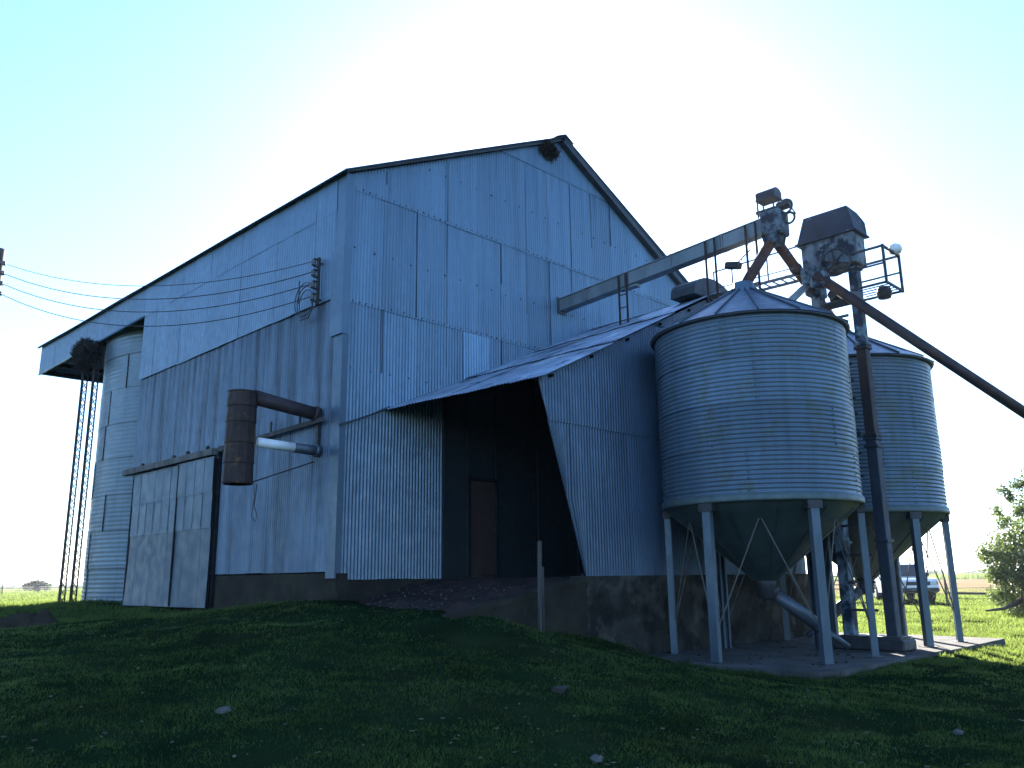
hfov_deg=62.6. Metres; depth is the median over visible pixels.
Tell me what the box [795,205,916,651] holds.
bucket elevator
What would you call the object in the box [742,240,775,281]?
grain spout
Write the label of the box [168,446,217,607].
sliding door
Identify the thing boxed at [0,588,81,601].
sunlit grass
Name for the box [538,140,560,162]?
bird nest
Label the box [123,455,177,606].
sliding door
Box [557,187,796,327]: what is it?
grain conveyor
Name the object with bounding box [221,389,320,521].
dust drum
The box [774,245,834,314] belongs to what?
grain spout
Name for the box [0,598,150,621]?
sunlit grass
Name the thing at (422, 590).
rubble
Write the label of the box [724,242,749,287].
floodlight
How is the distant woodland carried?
on the ground at (65, 742)
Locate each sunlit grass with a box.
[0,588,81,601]
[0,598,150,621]
[835,588,1023,676]
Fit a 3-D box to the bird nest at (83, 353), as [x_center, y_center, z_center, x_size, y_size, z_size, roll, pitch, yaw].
[-12.801,-0.882,25.265,0.867,1.136,1.178,12,-18,-44]
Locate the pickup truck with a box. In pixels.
[874,563,939,601]
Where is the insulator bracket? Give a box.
[294,257,321,320]
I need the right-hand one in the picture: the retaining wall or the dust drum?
the retaining wall
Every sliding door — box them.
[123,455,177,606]
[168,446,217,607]
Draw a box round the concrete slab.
[649,632,1004,679]
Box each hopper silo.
[649,280,883,665]
[780,330,967,647]
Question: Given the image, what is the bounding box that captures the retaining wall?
[441,577,587,636]
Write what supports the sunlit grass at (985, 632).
on the ground at (65, 742)
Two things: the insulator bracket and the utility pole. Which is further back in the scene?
the utility pole
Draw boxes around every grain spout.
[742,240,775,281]
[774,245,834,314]
[789,284,809,299]
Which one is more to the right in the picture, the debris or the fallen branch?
the fallen branch
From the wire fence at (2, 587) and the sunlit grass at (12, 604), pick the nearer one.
the sunlit grass at (12, 604)
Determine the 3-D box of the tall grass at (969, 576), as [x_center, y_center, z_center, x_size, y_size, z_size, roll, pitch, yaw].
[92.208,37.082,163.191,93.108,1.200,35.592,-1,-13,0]
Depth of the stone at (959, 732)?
7.87 m
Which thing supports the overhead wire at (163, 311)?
attached to the utility pole
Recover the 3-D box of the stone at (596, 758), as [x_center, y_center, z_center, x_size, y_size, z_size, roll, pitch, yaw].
[0.637,2.853,6.400,0.114,0.057,0.108,12,-18,-44]
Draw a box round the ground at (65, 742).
[0,573,1023,767]
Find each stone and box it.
[215,706,231,713]
[590,754,602,763]
[953,729,963,734]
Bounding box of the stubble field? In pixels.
[834,579,1019,596]
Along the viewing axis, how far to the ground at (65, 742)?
8.31 m
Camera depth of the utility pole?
21.20 m
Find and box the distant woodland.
[0,561,1019,586]
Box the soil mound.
[0,608,62,628]
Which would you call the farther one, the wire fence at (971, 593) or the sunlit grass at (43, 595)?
the sunlit grass at (43, 595)
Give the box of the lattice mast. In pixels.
[58,340,102,601]
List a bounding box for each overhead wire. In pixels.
[1,294,309,326]
[2,283,310,311]
[3,272,310,299]
[6,261,311,285]
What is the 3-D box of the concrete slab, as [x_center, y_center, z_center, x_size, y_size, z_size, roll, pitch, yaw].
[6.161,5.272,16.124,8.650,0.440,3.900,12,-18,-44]
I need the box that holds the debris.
[680,641,912,667]
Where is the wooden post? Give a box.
[537,541,544,631]
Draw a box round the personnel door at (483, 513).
[468,477,498,577]
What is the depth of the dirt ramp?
14.20 m
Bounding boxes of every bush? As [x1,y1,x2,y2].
[21,579,53,590]
[968,467,1023,613]
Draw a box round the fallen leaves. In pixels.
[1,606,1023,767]
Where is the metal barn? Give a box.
[37,134,811,654]
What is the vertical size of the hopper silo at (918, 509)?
6.830 m
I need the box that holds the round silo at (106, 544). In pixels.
[81,318,144,601]
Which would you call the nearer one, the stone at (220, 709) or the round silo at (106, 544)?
the stone at (220, 709)
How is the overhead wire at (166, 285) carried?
attached to the utility pole
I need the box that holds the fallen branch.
[985,597,1023,611]
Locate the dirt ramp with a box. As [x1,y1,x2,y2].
[353,576,569,612]
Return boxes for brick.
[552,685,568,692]
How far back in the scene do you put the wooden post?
13.07 m
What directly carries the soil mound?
on the ground at (65, 742)
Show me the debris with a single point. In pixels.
(787, 656)
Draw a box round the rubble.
[364,583,524,622]
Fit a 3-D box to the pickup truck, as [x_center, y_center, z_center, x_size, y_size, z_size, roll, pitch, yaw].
[18.019,9.164,38.864,2.020,1.720,4.600,-2,-13,7]
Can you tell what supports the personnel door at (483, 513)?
in the metal barn
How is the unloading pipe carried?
attached to the bucket elevator
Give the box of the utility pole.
[0,248,5,295]
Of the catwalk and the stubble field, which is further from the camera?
the stubble field
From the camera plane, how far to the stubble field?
76.94 m
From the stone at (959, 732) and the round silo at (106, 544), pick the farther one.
the round silo at (106, 544)
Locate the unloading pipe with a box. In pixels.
[812,271,1023,418]
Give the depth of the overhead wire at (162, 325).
18.03 m
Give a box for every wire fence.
[0,583,68,593]
[943,579,1004,604]
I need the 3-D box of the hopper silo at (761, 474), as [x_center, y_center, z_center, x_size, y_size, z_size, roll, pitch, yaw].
[4.475,1.392,15.389,3.628,6.830,3.628,12,-18,-44]
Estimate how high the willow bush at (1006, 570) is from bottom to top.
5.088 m
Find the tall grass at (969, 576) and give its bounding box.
[834,572,1021,579]
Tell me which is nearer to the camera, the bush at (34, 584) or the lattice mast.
the lattice mast
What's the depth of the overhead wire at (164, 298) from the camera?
18.12 m
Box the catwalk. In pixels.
[713,246,800,295]
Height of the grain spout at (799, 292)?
0.944 m
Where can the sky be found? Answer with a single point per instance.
(137, 137)
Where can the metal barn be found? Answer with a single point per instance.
(461, 384)
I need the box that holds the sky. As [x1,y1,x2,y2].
[0,0,1023,584]
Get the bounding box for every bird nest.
[69,336,101,372]
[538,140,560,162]
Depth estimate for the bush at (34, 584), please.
145.71 m

